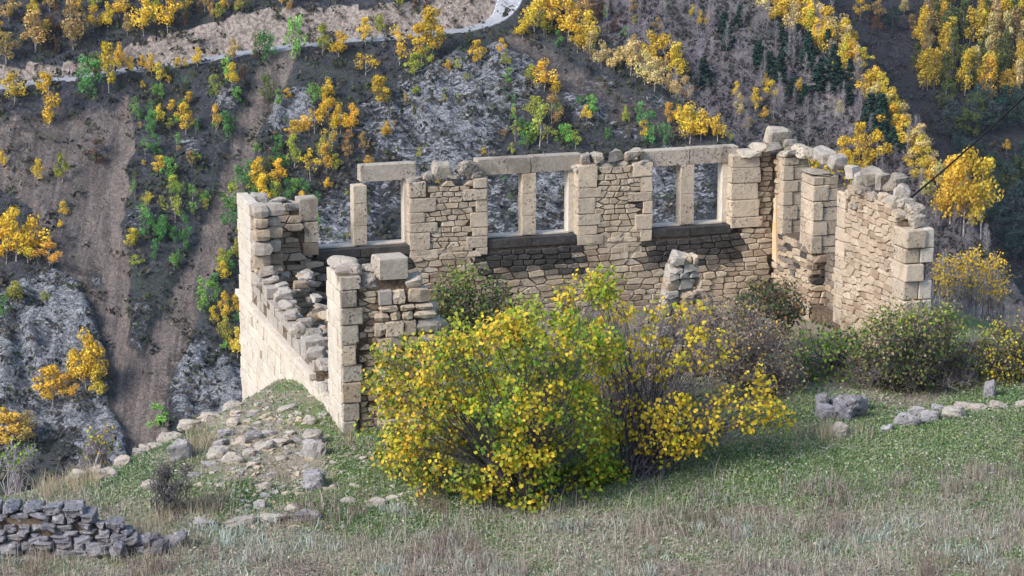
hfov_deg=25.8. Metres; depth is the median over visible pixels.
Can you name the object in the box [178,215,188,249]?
shrub
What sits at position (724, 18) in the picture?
pine tree
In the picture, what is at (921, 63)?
poplar tree
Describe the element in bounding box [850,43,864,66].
birch tree
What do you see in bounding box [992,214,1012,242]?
broadleaf tree
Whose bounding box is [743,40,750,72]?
bare tree
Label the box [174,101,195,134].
birch tree
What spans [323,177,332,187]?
birch tree
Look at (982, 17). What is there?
poplar tree
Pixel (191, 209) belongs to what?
shrub
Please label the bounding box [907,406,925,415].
boulder
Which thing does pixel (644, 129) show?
shrub
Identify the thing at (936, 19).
poplar tree
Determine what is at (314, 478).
boulder
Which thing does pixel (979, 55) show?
poplar tree
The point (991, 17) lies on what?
poplar tree
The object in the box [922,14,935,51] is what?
poplar tree
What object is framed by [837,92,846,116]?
bare tree
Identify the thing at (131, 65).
birch tree
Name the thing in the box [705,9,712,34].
bare tree
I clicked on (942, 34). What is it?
poplar tree
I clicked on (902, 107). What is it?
birch tree
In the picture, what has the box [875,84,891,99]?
birch tree
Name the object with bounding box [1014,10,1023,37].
poplar tree
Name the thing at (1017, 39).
poplar tree
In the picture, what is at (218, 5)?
birch tree
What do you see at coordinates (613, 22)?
shrub
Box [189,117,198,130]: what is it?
birch tree
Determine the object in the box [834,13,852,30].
birch tree
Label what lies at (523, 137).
shrub
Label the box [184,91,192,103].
birch tree
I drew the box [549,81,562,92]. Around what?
birch tree
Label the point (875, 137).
birch tree
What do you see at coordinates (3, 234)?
birch tree
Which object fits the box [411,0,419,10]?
shrub
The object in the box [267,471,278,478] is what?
stone
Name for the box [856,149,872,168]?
birch tree
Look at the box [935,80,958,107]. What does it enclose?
broadleaf tree
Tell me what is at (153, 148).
shrub
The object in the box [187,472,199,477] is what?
stone
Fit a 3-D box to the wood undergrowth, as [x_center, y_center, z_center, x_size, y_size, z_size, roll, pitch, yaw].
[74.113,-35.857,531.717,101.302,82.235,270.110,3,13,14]
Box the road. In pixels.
[0,0,522,89]
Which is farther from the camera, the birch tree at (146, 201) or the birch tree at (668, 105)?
the birch tree at (668, 105)
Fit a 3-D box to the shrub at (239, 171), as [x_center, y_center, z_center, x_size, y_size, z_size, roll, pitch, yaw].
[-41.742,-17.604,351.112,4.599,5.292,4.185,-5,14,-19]
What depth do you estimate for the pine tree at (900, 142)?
427.86 m
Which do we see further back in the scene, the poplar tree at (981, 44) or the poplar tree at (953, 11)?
the poplar tree at (953, 11)
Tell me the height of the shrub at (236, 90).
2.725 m
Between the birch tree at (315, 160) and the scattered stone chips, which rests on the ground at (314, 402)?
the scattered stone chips
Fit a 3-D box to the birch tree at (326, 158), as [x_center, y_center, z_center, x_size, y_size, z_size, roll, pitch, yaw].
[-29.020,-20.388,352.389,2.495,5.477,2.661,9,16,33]
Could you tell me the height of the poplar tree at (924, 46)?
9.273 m
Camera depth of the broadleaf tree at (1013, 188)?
571.17 m
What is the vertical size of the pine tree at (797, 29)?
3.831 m
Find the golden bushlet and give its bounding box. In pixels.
[808,158,872,252]
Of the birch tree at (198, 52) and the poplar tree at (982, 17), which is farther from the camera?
the poplar tree at (982, 17)
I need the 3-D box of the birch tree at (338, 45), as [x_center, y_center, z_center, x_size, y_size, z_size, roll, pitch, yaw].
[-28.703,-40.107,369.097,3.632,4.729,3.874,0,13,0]
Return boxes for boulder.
[71,469,88,478]
[91,465,101,473]
[96,466,117,478]
[113,455,130,466]
[132,448,145,455]
[139,444,151,453]
[147,442,163,449]
[156,434,164,443]
[160,431,181,441]
[166,438,193,461]
[177,419,201,431]
[196,412,219,422]
[222,400,244,410]
[299,439,326,457]
[301,468,326,490]
[814,403,835,419]
[815,392,828,405]
[829,394,845,404]
[831,421,848,437]
[833,394,866,420]
[862,396,868,409]
[880,424,892,431]
[892,412,920,426]
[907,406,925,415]
[918,410,940,422]
[930,403,943,410]
[942,405,965,417]
[953,401,969,408]
[966,403,989,411]
[983,379,996,396]
[988,400,1006,407]
[1015,400,1023,406]
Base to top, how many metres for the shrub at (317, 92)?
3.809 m
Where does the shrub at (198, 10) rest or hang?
on the rocky hillside at (126, 412)
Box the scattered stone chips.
[172,390,1003,528]
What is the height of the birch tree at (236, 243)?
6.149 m
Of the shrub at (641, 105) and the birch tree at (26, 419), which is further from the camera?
the shrub at (641, 105)
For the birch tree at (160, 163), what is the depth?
353.06 m
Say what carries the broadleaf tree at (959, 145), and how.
on the grove hillside at (1013, 135)
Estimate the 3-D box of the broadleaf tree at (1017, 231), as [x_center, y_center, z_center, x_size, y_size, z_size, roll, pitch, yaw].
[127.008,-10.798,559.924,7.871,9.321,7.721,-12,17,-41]
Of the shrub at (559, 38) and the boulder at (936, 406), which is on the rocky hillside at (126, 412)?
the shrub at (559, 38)
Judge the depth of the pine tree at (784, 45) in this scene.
452.19 m
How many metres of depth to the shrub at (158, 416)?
321.80 m
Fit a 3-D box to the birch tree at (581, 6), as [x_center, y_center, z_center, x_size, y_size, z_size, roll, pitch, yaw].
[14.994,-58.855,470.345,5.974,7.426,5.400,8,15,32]
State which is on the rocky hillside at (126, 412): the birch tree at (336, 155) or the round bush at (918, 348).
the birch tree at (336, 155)
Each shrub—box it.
[0,293,13,317]
[0,435,41,495]
[17,32,25,44]
[40,30,47,51]
[45,3,59,32]
[54,37,60,54]
[76,53,103,95]
[77,421,118,471]
[83,139,105,163]
[86,50,109,80]
[131,106,143,120]
[139,210,163,241]
[145,107,156,134]
[147,402,169,426]
[148,133,161,153]
[151,238,159,251]
[152,83,164,99]
[156,215,172,242]
[157,196,164,207]
[160,156,177,182]
[165,63,171,76]
[168,180,178,195]
[168,225,178,243]
[171,11,180,26]
[172,112,179,123]
[175,249,182,267]
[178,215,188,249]
[179,0,191,17]
[182,11,190,29]
[184,226,193,237]
[186,201,198,213]
[196,0,203,17]
[196,275,216,313]
[199,191,211,203]
[202,197,208,209]
[207,73,223,94]
[210,272,217,283]
[212,110,237,139]
[219,193,237,231]
[221,55,232,83]
[227,260,235,273]
[230,159,258,189]
[231,86,241,101]
[233,311,239,321]
[239,65,248,83]
[242,171,258,192]
[251,33,268,57]
[252,143,261,152]
[254,29,277,61]
[257,72,276,105]
[262,156,275,173]
[267,176,274,191]
[269,146,280,166]
[274,88,283,103]
[275,134,283,149]
[281,155,290,167]
[284,14,307,60]
[284,177,292,189]
[284,188,292,199]
[289,178,304,193]
[303,180,309,194]
[305,82,321,104]
[325,227,332,238]
[352,262,634,516]
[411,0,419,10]
[475,263,733,420]
[502,68,512,82]
[509,103,516,118]
[516,117,525,127]
[519,122,528,136]
[519,132,529,147]
[522,123,536,142]
[554,30,563,45]
[555,123,572,142]
[572,268,796,483]
[576,95,584,105]
[586,94,598,113]
[591,1,608,22]
[599,0,612,13]
[603,128,611,139]
[609,13,620,32]
[634,100,645,124]
[639,120,649,135]
[641,109,662,144]
[659,122,672,145]
[676,290,818,402]
[871,16,883,30]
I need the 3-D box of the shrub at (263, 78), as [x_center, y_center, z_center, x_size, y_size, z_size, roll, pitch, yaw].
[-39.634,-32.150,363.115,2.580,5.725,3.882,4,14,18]
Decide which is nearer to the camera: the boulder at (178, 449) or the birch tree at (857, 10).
the boulder at (178, 449)
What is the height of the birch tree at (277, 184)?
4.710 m
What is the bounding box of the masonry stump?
[647,249,718,377]
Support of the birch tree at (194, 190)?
on the rocky hillside at (126, 412)
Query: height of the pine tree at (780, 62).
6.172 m
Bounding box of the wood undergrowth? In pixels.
[572,0,1023,305]
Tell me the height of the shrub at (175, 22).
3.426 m
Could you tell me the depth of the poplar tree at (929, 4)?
625.13 m
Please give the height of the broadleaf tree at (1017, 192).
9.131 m
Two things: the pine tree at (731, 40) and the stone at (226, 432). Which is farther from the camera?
the pine tree at (731, 40)
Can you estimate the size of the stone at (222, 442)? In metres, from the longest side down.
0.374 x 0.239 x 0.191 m
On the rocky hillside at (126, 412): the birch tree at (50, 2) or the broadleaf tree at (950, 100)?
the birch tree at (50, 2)
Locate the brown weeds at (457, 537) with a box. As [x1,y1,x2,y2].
[0,440,1023,575]
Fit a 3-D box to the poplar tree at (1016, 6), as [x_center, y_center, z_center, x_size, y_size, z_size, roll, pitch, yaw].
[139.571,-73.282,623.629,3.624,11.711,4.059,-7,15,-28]
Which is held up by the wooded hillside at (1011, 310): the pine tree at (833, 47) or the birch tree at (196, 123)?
the pine tree at (833, 47)
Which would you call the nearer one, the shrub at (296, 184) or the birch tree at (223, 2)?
the shrub at (296, 184)
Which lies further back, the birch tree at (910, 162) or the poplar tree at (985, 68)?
the poplar tree at (985, 68)
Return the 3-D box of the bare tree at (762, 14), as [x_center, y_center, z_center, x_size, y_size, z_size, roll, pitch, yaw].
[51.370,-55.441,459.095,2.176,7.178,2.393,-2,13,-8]
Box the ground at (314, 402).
[0,302,1023,575]
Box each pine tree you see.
[691,57,712,85]
[716,11,729,31]
[719,25,735,49]
[732,5,746,24]
[745,40,766,69]
[761,51,776,75]
[768,15,783,39]
[770,55,790,84]
[778,31,792,59]
[784,77,798,97]
[790,23,803,41]
[796,83,811,105]
[798,30,813,61]
[806,49,819,71]
[808,63,831,92]
[820,28,832,63]
[824,56,845,91]
[826,43,837,74]
[841,58,855,88]
[841,85,855,104]
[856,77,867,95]
[858,93,876,128]
[867,92,896,136]
[885,126,900,151]
[898,121,909,147]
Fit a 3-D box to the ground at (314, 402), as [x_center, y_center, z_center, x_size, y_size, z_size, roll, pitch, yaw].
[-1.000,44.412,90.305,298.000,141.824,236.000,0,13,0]
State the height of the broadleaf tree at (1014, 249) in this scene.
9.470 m
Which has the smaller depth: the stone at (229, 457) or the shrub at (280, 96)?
the stone at (229, 457)
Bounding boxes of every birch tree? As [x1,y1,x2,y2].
[0,0,22,20]
[0,31,20,63]
[0,70,26,102]
[0,149,7,165]
[0,205,33,260]
[0,224,21,263]
[0,407,7,422]
[0,411,31,448]
[3,280,23,303]
[15,410,38,443]
[17,235,38,262]
[19,214,51,257]
[20,8,54,52]
[24,0,40,17]
[30,159,43,184]
[31,364,70,405]
[32,240,62,265]
[35,70,50,90]
[40,290,50,299]
[41,19,51,29]
[42,0,56,10]
[51,371,79,399]
[53,151,69,182]
[57,219,62,227]
[58,201,70,214]
[60,0,89,49]
[65,326,104,389]
[66,347,86,389]
[73,0,81,14]
[84,4,101,31]
[85,341,108,378]
[87,0,100,5]
[88,369,107,400]
[96,41,121,92]
[100,1,114,23]
[111,0,130,17]
[113,42,127,67]
[122,11,134,34]
[123,228,138,249]
[128,0,158,35]
[128,56,134,70]
[128,97,138,117]
[128,254,145,265]
[129,179,136,191]
[136,204,149,217]
[137,54,146,71]
[140,137,149,149]
[140,190,148,211]
[143,191,154,203]
[144,53,154,73]
[145,102,154,110]
[149,0,162,7]
[149,8,158,24]
[152,62,165,79]
[152,155,164,174]
[153,0,183,33]
[153,103,165,120]
[162,194,181,222]
[165,118,173,128]
[166,99,175,109]
[166,175,183,193]
[171,255,177,267]
[173,57,181,70]
[173,132,181,146]
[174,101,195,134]
[176,181,186,193]
[180,0,192,9]
[182,57,188,66]
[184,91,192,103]
[186,150,197,162]
[187,184,197,201]
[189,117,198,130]
[191,47,202,66]
[198,0,209,10]
[207,0,216,16]
[209,305,219,323]
[211,2,225,18]
[212,103,221,128]
[214,283,220,302]
[216,248,229,268]
[216,260,231,278]
[216,290,229,317]
[216,315,232,339]
[217,0,229,7]
[220,339,229,348]
[222,180,242,209]
[224,62,239,84]
[225,36,238,59]
[228,327,240,357]
[230,293,240,311]
[231,228,239,258]
[234,0,243,10]
[234,0,245,10]
[246,170,257,188]
[249,155,269,190]
[256,173,272,197]
[266,171,281,189]
[270,181,282,197]
[272,158,287,176]
[282,88,292,98]
[284,120,300,136]
[286,0,292,9]
[286,133,301,167]
[296,115,309,134]
[300,148,321,180]
[306,107,323,132]
[316,22,330,55]
[316,95,341,129]
[316,135,332,156]
[318,92,327,110]
[318,141,335,172]
[320,119,337,144]
[321,77,334,96]
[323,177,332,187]
[327,30,348,55]
[328,153,342,170]
[331,102,348,133]
[341,139,353,155]
[342,102,358,132]
[343,128,353,139]
[353,51,380,75]
[356,17,372,44]
[358,130,369,150]
[363,155,374,162]
[370,74,391,106]
[374,13,386,33]
[381,120,392,135]
[389,24,410,65]
[403,52,423,79]
[405,22,434,60]
[411,84,420,93]
[417,46,433,65]
[421,5,445,52]
[444,60,452,69]
[454,59,460,70]
[467,39,486,66]
[496,38,507,54]
[499,51,510,63]
[507,142,514,152]
[509,91,517,100]
[509,120,521,136]
[511,19,529,38]
[518,0,546,32]
[522,95,545,119]
[524,64,535,82]
[525,99,548,146]
[531,0,569,29]
[532,58,559,91]
[536,11,553,32]
[540,125,557,143]
[541,92,563,126]
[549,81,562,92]
[554,0,580,41]
[569,23,586,52]
[572,130,580,149]
[573,0,597,18]
[580,9,600,40]
[580,104,593,121]
[582,31,596,57]
[591,39,611,68]
[605,48,622,67]
[613,46,624,61]
[621,38,638,75]
[621,104,630,125]
[630,0,637,13]
[630,14,636,25]
[630,34,642,50]
[631,39,645,68]
[632,49,655,84]
[639,29,658,60]
[642,57,667,90]
[649,32,679,79]
[652,16,662,31]
[662,71,677,94]
[664,101,675,122]
[666,41,690,77]
[669,80,679,98]
[670,104,684,119]
[673,101,707,143]
[678,75,693,98]
[678,104,699,136]
[688,4,694,14]
[691,107,713,140]
[696,10,702,23]
[704,12,710,25]
[709,113,726,141]
[726,129,734,142]
[731,81,740,95]
[732,92,744,114]
[742,118,752,128]
[750,87,762,110]
[753,0,770,12]
[759,107,768,117]
[761,73,769,86]
[762,79,777,98]
[764,0,787,16]
[768,0,791,20]
[772,0,800,22]
[773,0,788,20]
[776,0,790,21]
[781,0,803,32]
[793,0,807,8]
[794,78,802,90]
[796,7,811,33]
[799,0,816,28]
[799,8,815,32]
[810,17,826,42]
[811,1,833,26]
[812,29,824,52]
[813,30,830,51]
[815,5,837,25]
[818,15,844,40]
[820,20,838,42]
[820,26,836,52]
[827,23,842,37]
[833,50,847,69]
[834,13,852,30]
[835,135,851,159]
[836,99,845,112]
[838,17,858,43]
[838,24,853,47]
[838,32,852,56]
[841,37,857,65]
[844,61,860,78]
[845,41,862,60]
[846,122,871,164]
[847,152,857,164]
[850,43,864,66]
[852,0,870,16]
[853,40,867,57]
[853,47,874,67]
[854,73,879,94]
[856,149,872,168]
[860,69,875,95]
[863,81,881,98]
[865,72,878,92]
[865,127,893,165]
[866,65,885,85]
[868,71,888,95]
[872,0,886,17]
[874,94,898,112]
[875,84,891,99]
[876,103,908,127]
[885,92,904,110]
[886,86,901,103]
[887,101,903,124]
[889,104,900,125]
[895,102,912,123]
[895,114,910,132]
[897,122,914,147]
[898,0,908,11]
[902,129,927,146]
[902,145,929,170]
[905,129,922,150]
[907,138,938,162]
[908,13,917,29]
[909,158,934,182]
[914,123,933,145]
[914,133,931,157]
[917,158,930,176]
[920,159,954,215]
[924,157,938,190]
[930,154,965,231]
[938,154,967,187]
[943,192,966,223]
[948,144,983,236]
[959,157,1003,239]
[1002,139,1010,151]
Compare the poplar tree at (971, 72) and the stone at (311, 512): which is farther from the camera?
the poplar tree at (971, 72)
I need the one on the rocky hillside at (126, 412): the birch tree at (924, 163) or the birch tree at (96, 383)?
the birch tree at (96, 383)
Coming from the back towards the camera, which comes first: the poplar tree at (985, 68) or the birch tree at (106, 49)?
the poplar tree at (985, 68)
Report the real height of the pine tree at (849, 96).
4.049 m
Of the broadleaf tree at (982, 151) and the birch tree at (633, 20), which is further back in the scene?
the broadleaf tree at (982, 151)
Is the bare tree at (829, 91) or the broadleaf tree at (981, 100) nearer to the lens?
the bare tree at (829, 91)
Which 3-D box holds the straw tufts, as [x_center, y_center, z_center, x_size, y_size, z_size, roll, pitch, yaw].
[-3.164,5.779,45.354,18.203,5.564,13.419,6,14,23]
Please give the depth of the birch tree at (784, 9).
458.65 m
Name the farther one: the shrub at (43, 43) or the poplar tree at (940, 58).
the poplar tree at (940, 58)
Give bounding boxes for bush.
[145,455,197,520]
[429,260,522,377]
[722,273,819,352]
[837,286,979,395]
[929,249,965,311]
[944,329,985,390]
[952,244,994,319]
[968,309,1023,385]
[975,249,1011,326]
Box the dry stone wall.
[0,499,187,559]
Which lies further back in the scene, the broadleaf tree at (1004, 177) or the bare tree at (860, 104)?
the broadleaf tree at (1004, 177)
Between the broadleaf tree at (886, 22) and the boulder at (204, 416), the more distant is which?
the broadleaf tree at (886, 22)
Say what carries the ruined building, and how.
on the ground at (314, 402)
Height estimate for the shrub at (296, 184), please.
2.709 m
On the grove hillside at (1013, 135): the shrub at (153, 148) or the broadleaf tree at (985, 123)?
the broadleaf tree at (985, 123)
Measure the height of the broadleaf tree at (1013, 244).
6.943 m
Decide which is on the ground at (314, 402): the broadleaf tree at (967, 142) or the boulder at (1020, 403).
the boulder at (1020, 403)
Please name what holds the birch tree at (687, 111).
on the rocky hillside at (126, 412)
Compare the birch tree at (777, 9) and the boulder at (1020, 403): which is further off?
the birch tree at (777, 9)
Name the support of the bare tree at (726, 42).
on the wooded hillside at (1011, 310)
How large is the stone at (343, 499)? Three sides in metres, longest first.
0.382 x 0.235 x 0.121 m
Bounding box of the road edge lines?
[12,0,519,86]
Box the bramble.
[783,317,879,392]
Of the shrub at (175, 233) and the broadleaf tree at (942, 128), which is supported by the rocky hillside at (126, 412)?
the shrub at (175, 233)
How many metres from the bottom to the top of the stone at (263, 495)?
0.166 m
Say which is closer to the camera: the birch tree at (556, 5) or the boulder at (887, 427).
the boulder at (887, 427)
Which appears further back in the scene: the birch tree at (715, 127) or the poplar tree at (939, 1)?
the poplar tree at (939, 1)
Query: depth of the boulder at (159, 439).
48.35 m
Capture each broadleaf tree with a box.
[882,5,904,28]
[934,98,962,128]
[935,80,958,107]
[935,108,963,143]
[937,115,970,134]
[949,107,982,139]
[950,130,970,152]
[957,138,976,157]
[958,99,983,126]
[958,140,980,164]
[963,163,978,180]
[964,89,990,105]
[966,90,989,119]
[973,79,998,107]
[973,107,997,131]
[973,142,988,156]
[975,145,985,159]
[976,112,993,131]
[976,150,1004,177]
[980,99,1008,126]
[985,190,1009,226]
[987,99,1004,130]
[987,158,1000,176]
[987,201,1013,224]
[988,170,1006,193]
[988,176,1003,197]
[988,201,1007,217]
[992,85,1019,112]
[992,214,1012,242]
[994,95,1018,128]
[994,178,1011,196]
[996,161,1018,194]
[997,170,1009,187]
[999,170,1023,191]
[999,184,1019,205]
[999,188,1023,210]
[1001,225,1023,261]
[1001,234,1023,258]
[1002,229,1023,259]
[1003,182,1023,207]
[1005,86,1023,110]
[1005,221,1023,247]
[1006,200,1023,221]
[1007,147,1023,176]
[1007,152,1022,171]
[1008,93,1023,114]
[1009,196,1023,213]
[1011,212,1023,229]
[1012,155,1023,176]
[1012,178,1023,196]
[1015,136,1023,153]
[1018,102,1023,122]
[1018,167,1023,181]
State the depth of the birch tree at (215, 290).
335.66 m
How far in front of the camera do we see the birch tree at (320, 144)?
353.40 m
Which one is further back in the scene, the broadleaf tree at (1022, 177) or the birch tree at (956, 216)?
the broadleaf tree at (1022, 177)
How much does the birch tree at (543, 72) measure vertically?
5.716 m
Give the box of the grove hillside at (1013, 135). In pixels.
[815,0,1023,295]
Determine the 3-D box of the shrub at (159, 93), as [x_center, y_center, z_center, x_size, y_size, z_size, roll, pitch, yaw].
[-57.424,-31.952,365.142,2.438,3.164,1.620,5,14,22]
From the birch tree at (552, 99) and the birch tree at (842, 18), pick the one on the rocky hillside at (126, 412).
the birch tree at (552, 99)
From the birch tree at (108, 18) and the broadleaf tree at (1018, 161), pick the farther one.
the broadleaf tree at (1018, 161)
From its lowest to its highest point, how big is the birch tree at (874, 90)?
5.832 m
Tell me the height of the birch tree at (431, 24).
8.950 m
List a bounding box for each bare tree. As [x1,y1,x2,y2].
[623,0,635,18]
[635,3,641,31]
[641,19,647,41]
[683,40,688,69]
[686,84,693,103]
[694,0,700,32]
[694,62,702,81]
[703,91,711,111]
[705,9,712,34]
[706,37,714,55]
[710,3,716,28]
[718,51,725,75]
[722,21,732,52]
[728,1,733,22]
[729,43,737,65]
[731,92,737,125]
[736,36,741,71]
[739,71,744,91]
[741,108,750,132]
[741,113,749,134]
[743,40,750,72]
[746,53,753,83]
[746,103,752,131]
[750,15,757,31]
[755,63,765,85]
[759,3,766,25]
[760,49,768,70]
[764,1,771,30]
[772,19,779,49]
[775,82,782,103]
[776,72,784,106]
[776,89,781,117]
[785,37,795,63]
[790,46,795,67]
[791,20,796,43]
[802,96,810,113]
[804,114,810,146]
[812,92,819,110]
[823,119,830,144]
[826,81,835,103]
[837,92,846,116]
[841,79,846,104]
[852,64,860,85]
[852,97,860,122]
[858,94,862,120]
[867,113,873,139]
[889,143,897,166]
[916,169,921,198]
[932,194,937,227]
[948,205,959,230]
[956,224,961,248]
[957,196,965,229]
[963,228,968,249]
[967,213,974,246]
[982,223,989,249]
[985,232,991,254]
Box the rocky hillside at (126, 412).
[0,0,968,496]
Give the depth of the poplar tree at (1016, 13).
621.28 m
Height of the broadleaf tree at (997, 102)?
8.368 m
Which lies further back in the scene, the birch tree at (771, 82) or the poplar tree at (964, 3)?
the poplar tree at (964, 3)
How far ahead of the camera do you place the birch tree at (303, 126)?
358.04 m
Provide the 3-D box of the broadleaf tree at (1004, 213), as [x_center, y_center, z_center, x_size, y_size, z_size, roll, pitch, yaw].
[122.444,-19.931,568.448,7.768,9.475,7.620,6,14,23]
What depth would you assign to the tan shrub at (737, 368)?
49.47 m
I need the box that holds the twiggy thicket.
[837,346,974,396]
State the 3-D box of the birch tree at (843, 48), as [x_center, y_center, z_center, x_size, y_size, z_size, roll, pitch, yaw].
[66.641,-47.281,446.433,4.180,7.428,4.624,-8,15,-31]
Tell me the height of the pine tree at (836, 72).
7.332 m
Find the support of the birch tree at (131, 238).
on the rocky hillside at (126, 412)
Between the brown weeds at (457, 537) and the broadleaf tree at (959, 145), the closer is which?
the brown weeds at (457, 537)
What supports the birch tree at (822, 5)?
on the wooded hillside at (1011, 310)
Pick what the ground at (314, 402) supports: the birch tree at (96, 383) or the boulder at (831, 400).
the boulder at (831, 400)
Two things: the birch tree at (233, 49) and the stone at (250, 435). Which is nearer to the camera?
the stone at (250, 435)
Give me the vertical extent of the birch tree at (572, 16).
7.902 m
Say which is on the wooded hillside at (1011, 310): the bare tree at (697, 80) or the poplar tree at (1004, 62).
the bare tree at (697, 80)
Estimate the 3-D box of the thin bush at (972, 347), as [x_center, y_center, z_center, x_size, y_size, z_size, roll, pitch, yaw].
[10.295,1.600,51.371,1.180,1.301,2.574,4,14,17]
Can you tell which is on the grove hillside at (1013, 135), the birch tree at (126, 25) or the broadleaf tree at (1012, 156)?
the broadleaf tree at (1012, 156)
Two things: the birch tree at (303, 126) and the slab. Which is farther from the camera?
the birch tree at (303, 126)
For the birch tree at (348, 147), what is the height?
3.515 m
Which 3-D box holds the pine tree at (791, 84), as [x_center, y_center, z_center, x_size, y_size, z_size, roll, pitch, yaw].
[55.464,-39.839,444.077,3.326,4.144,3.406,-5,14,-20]
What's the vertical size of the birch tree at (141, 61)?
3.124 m
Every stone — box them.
[141,479,155,488]
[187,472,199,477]
[193,517,218,525]
[201,460,217,466]
[206,445,229,458]
[213,439,229,445]
[217,429,234,438]
[220,452,244,463]
[223,515,257,527]
[226,417,239,426]
[229,410,243,415]
[231,437,248,444]
[237,425,252,432]
[241,448,256,455]
[243,430,263,440]
[248,462,260,466]
[249,409,260,413]
[251,421,262,427]
[252,440,274,450]
[252,499,266,509]
[255,482,271,489]
[259,492,269,498]
[260,513,289,522]
[262,429,276,435]
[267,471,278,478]
[270,438,292,446]
[275,456,287,461]
[277,404,297,410]
[283,504,297,511]
[285,430,296,435]
[293,410,302,415]
[293,509,322,522]
[302,415,315,424]
[340,496,356,502]
[365,497,387,506]
[386,495,398,500]
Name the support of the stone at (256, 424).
on the ground at (314, 402)
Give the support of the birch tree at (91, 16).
on the rocky hillside at (126, 412)
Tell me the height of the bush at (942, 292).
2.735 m
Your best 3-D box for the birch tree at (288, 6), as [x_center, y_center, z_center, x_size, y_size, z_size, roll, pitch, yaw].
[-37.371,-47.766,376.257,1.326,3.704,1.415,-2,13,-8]
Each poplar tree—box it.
[41,71,60,124]
[909,42,922,73]
[911,12,933,44]
[915,50,933,89]
[917,42,927,65]
[918,5,929,35]
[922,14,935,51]
[923,0,932,12]
[923,45,934,90]
[926,8,940,35]
[927,47,942,89]
[928,1,940,35]
[930,0,943,15]
[933,51,945,86]
[936,13,950,54]
[936,22,951,49]
[936,49,955,94]
[938,1,947,26]
[938,8,956,35]
[940,22,951,51]
[940,47,954,82]
[947,0,957,24]
[947,29,957,63]
[949,15,960,45]
[949,25,961,67]
[955,0,975,41]
[955,50,972,95]
[955,55,974,91]
[958,43,973,79]
[961,6,978,44]
[962,46,981,89]
[972,8,990,42]
[974,45,982,80]
[975,53,995,85]
[975,60,990,87]
[977,40,987,54]
[978,0,989,19]
[978,53,997,97]
[979,48,986,77]
[980,60,991,83]
[981,50,1000,77]
[982,12,998,49]
[983,0,991,37]
[985,37,993,52]
[988,1,1003,30]
[990,0,1001,27]
[990,15,1001,54]
[994,38,1004,73]
[996,50,1011,86]
[996,69,1015,98]
[999,0,1008,33]
[999,0,1013,27]
[1000,10,1014,51]
[1000,30,1014,65]
[1002,28,1012,54]
[1007,0,1018,27]
[1009,4,1020,44]
[1010,6,1022,44]
[1011,35,1023,63]
[1012,39,1023,81]
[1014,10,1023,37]
[1014,58,1023,93]
[1016,20,1023,41]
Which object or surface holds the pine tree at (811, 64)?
on the wooded hillside at (1011, 310)
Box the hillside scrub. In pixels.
[0,0,732,496]
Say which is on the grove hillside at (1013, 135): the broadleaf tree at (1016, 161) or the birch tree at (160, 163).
the broadleaf tree at (1016, 161)
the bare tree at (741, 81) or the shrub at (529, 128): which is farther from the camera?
the bare tree at (741, 81)
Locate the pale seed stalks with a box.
[0,442,1023,575]
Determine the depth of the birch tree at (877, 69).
438.23 m
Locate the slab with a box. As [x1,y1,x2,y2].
[302,428,323,439]
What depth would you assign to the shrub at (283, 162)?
353.56 m
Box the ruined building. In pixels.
[235,126,933,433]
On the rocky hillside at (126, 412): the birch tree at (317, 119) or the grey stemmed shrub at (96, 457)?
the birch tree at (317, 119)
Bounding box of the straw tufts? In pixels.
[13,409,874,561]
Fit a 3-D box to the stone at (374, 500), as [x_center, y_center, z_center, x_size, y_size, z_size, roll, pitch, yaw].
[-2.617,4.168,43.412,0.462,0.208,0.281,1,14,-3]
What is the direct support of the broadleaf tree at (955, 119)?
on the grove hillside at (1013, 135)
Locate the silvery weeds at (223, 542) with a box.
[0,489,1010,575]
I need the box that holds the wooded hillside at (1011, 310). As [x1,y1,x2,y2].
[560,0,1023,332]
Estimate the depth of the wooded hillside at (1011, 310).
447.14 m
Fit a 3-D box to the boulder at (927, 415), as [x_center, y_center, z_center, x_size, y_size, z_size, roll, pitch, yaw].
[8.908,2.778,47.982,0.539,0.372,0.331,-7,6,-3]
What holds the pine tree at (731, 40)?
on the wooded hillside at (1011, 310)
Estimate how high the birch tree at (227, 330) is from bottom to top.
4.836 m
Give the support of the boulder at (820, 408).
on the ground at (314, 402)
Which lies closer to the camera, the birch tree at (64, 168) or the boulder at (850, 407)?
the boulder at (850, 407)
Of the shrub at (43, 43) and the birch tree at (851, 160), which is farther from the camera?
the birch tree at (851, 160)
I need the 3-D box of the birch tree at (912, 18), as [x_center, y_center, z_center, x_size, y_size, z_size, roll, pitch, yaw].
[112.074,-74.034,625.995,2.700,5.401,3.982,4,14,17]
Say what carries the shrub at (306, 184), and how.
on the rocky hillside at (126, 412)
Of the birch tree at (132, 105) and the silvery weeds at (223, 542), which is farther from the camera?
the birch tree at (132, 105)
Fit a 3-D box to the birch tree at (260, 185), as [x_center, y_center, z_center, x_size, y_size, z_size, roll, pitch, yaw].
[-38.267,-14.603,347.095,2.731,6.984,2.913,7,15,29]
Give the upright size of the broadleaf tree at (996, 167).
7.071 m
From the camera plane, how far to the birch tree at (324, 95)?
360.30 m
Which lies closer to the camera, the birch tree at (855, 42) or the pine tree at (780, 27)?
the birch tree at (855, 42)
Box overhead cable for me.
[909,96,1023,197]

